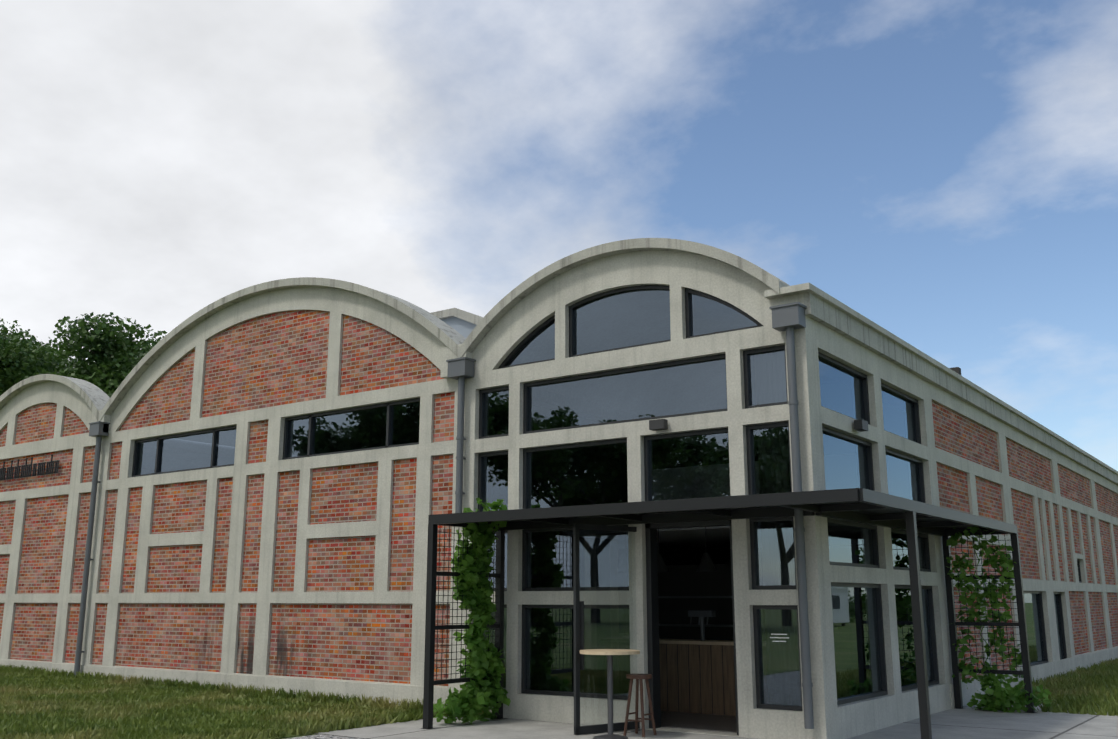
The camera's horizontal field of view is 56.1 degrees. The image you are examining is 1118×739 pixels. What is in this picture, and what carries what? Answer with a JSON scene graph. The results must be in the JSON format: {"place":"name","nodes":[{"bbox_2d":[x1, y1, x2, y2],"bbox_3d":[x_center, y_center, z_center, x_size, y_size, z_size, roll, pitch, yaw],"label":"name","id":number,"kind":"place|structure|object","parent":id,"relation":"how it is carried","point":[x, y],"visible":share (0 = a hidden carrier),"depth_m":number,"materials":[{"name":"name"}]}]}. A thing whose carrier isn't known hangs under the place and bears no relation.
{"place":"outdoors","nodes":[
{"label":"outdoors","id":0,"kind":"place"},
{"bbox_2d":[275,733,316,738],"bbox_3d":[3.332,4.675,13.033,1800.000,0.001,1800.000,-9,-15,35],"label":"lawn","id":1,"kind":"structure","parent":0,"point":[295,736],"depth_m":13.89,"materials":[{"name":"green plant"}]},
{"bbox_2d":[0,319,77,395],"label":"oak tree","id":2,"kind":"object","parent":1,"relation":"on","point":[26,358],"depth_m":44.46,"materials":[{"name":"green plant"}]},
{"bbox_2d":[36,312,166,396],"bbox_3d":[-14.355,4.600,40.684,11.160,12.075,13.249,-9,-15,35],"label":"oak tree","id":3,"kind":"object","parent":1,"relation":"on","point":[106,372],"depth_m":37.07,"materials":[{"name":"green plant"}]},
{"bbox_2d":[6,676,380,738],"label":"grass","id":4,"kind":"structure","parent":1,"relation":"on","point":[212,717],"depth_m":14.63,"materials":[{"name":"green plant"}]},
{"bbox_2d":[0,251,836,738],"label":"frame","id":5,"kind":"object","parent":1,"relation":"on","point":[558,297],"visible":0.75,"depth_m":17.41,"materials":[{"name":"grey concrete"}]},
{"bbox_2d":[0,454,59,479],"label":"sign lettering","id":6,"kind":"object","parent":5,"relation":"attached to","point":[40,470],"visible":1,"depth_m":25.38,"materials":[{"name":"black metal"}]},
{"bbox_2d":[0,374,109,420],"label":"roof","id":7,"kind":"structure","parent":5,"relation":"on","point":[95,397],"depth_m":24.85,"materials":[{"name":"concrete"}]},
{"bbox_2d":[74,421,110,674],"bbox_3d":[-10.385,3.909,23.101,0.420,5.530,0.280,-9,-15,35],"label":"downspout","id":8,"kind":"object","parent":5,"relation":"attached to","point":[97,430],"depth_m":23.14,"materials":[{"name":"grey metal"}]},
{"bbox_2d":[100,277,465,420],"bbox_3d":[-5.846,-0.570,21.089,10.690,2.269,0.590,-9,-15,35],"label":"gable coping","id":9,"kind":"object","parent":5,"relation":"on","point":[449,337],"visible":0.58,"depth_m":20.84,"materials":[{"name":"concrete"}]},
{"bbox_2d":[446,357,475,512],"bbox_3d":[-1.642,1.182,17.280,0.420,2.750,0.280,-9,-15,35],"label":"downspout","id":10,"kind":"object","parent":5,"relation":"attached to","point":[461,370],"depth_m":17.35,"materials":[{"name":"grey metal"}]},
{"bbox_2d":[459,238,789,357],"bbox_3d":[0.840,-1.172,16.310,5.767,1.469,0.590,-9,-15,35],"label":"gable coping","id":11,"kind":"object","parent":5,"relation":"on","point":[497,312],"visible":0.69,"depth_m":16.25,"materials":[{"name":"concrete"}]},
{"bbox_2d":[573,520,738,735],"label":"door","id":12,"kind":"structure","parent":5,"relation":"in","point":[653,649],"depth_m":14.66,"materials":[{"name":"black metal"}]},
{"bbox_2d":[769,302,813,728],"bbox_3d":[3.112,1.810,13.650,0.420,5.460,0.280,-9,-15,35],"label":"downspout","id":13,"kind":"object","parent":5,"relation":"attached to","point":[788,318],"visible":1,"depth_m":13.71,"materials":[{"name":"grey metal"}]},
{"bbox_2d":[421,488,1034,738],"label":"pergola","id":14,"kind":"object","parent":1,"relation":"on","point":[912,518],"visible":0.77,"depth_m":14.84,"materials":[{"name":"black metal"}]},
{"bbox_2d":[433,498,510,723],"bbox_3d":[-1.224,3.610,15.708,0.779,3.405,1.357,-9,-15,35],"label":"hop vine","id":15,"kind":"object","parent":14,"relation":"on","point":[472,699],"visible":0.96,"depth_m":15.64,"materials":[{"name":"green plant"}]},
{"bbox_2d":[468,531,991,721],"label":"hop vine stems","id":16,"kind":"object","parent":14,"relation":"on","point":[975,589],"visible":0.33,"depth_m":17.32,"materials":[{"name":"green plant"}]},
{"bbox_2d":[946,527,1052,712],"bbox_3d":[7.217,4.089,17.337,1.501,3.230,0.968,-9,-15,35],"label":"hop vine","id":17,"kind":"object","parent":14,"relation":"on","point":[1007,696],"visible":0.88,"depth_m":17.33,"materials":[{"name":"green plant"}]},
{"bbox_2d":[657,367,960,732],"bbox_3d":[7.589,6.992,38.601,22.070,6.520,45.650,-9,-15,35],"label":"interior shell","id":18,"kind":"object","parent":1,"relation":"on","point":[682,546],"visible":0.08,"depth_m":19.45,"materials":[{"name":"grey"}]},
{"bbox_2d":[658,529,668,572],"bbox_3d":[1.601,2.892,16.840,0.320,0.720,0.320,-9,-15,35],"label":"pendant lamp","id":19,"kind":"object","parent":18,"relation":"hanging from","point":[662,567],"visible":0.58,"depth_m":16.71,"materials":[{"name":"grey metal"}]},
{"bbox_2d":[658,564,735,715],"bbox_3d":[2.493,4.492,17.849,4.400,2.370,2.400,-9,-15,35],"label":"bar counter","id":20,"kind":"object","parent":18,"relation":"on","point":[696,647],"visible":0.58,"depth_m":16.93,"materials":[{"name":"brown wood"}]},
{"bbox_2d":[697,527,716,571],"bbox_3d":[2.309,2.809,16.464,0.320,0.720,0.320,-9,-15,35],"label":"pendant lamp","id":21,"kind":"object","parent":18,"relation":"hanging from","point":[706,564],"visible":0.96,"depth_m":16.34,"materials":[{"name":"grey metal"}]},
{"bbox_2d":[814,320,1117,738],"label":"concrete wall","id":22,"kind":"structure","parent":1,"relation":"on","point":[896,705],"depth_m":17.94,"materials":[{"name":"grey concrete"}]},
{"bbox_2d":[132,285,1081,710],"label":"window frames","id":23,"kind":"structure","parent":22,"relation":"attached to","point":[750,491],"depth_m":16.01,"materials":[{"name":"black metal"}]},
{"bbox_2d":[136,290,1063,705],"bbox_3d":[2.406,4.140,25.778,15.560,6.430,18.640,-9,-15,35],"label":"window glass","id":24,"kind":"object","parent":23,"relation":"in","point":[688,466],"visible":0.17,"depth_m":15.78,"materials":[{"name":"glass"}]},
{"bbox_2d":[770,634,788,641],"bbox_3d":[2.899,3.530,13.793,0.270,0.102,0.004,-9,-15,35],"label":"window lettering","id":25,"kind":"object","parent":24,"relation":"attached to","point":[779,637],"depth_m":13.79},
{"bbox_2d":[649,419,867,431],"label":"floodlights","id":26,"kind":"object","parent":22,"relation":"attached to","point":[860,425],"visible":0.98,"depth_m":15.12,"materials":[{"name":"grey metal"}]},
{"bbox_2d":[287,734,359,738],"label":"gravel path","id":27,"kind":"structure","parent":0,"point":[319,736],"depth_m":13.74,"materials":[{"name":"grey gravel"}]},
{"bbox_2d":[0,658,1117,738],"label":"lawn grass","id":28,"kind":"structure","parent":0,"point":[149,709],"depth_m":16.83,"materials":[{"name":"green plant"}]},
{"bbox_2d":[0,0,1117,470],"label":"sky","id":29,"kind":"structure","parent":0,"point":[945,172],"materials":[{"name":"blue"}]},
{"bbox_2d":[579,529,636,725],"bbox_3d":[0.779,3.571,14.648,0.352,2.610,1.265,-9,-15,35],"label":"glass door leaf","id":30,"kind":"object","parent":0,"point":[609,621],"visible":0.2,"depth_m":14.61,"materials":[{"name":"glass"}]},
{"bbox_2d":[314,702,1117,738],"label":"pavement","id":31,"kind":"structure","parent":0,"point":[968,722],"depth_m":14.54,"materials":[{"name":"grey concrete"}]},
{"bbox_2d":[580,649,639,738],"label":"bar table","id":32,"kind":"object","parent":31,"relation":"on","point":[609,653],"visible":1,"depth_m":13.68,"materials":[{"name":"grey metal"}]},
{"bbox_2d":[623,674,656,736],"bbox_3d":[1.076,4.485,14.001,0.340,0.793,0.340,-9,-15,35],"label":"bar stool","id":33,"kind":"object","parent":31,"relation":"on","point":[639,678],"visible":0.92,"depth_m":13.97,"materials":[{"name":"brown wood"}]},
{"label":"walls","id":34,"kind":"object","parent":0,"visible":0},
{"bbox_2d":[0,283,1117,715],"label":"concrete plinth cap","id":35,"kind":"object","parent":34,"relation":"on","point":[394,693],"visible":0.35,"depth_m":19.07,"materials":[{"name":"grey concrete"}]},
{"bbox_2d":[0,310,1117,685],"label":"brick infill panels","id":36,"kind":"object","parent":35,"relation":"on","point":[280,358],"visible":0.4,"depth_m":20.73,"materials":[{"name":"red brick"}]},
{"bbox_2d":[803,292,1117,484],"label":"cornice fascia","id":37,"kind":"structure","parent":35,"relation":"attached to","point":[824,313],"depth_m":18.47,"materials":[{"name":"concrete"}]},
{"bbox_3d":[7.609,3.743,39.346,10.190,2.114,45.580,-9,-15,35],"label":"roof vault","id":38,"kind":"object","parent":34,"relation":"on","visible":0},
{"bbox_2d":[431,308,483,337],"bbox_3d":[2.999,1.177,33.330,5.400,1.270,21.400,-9,-15,35],"label":"roof lantern","id":39,"kind":"object","parent":38,"relation":"on","point":[463,323],"visible":0.13,"depth_m":24.34,"materials":[{"name":"concrete"}]}
]}

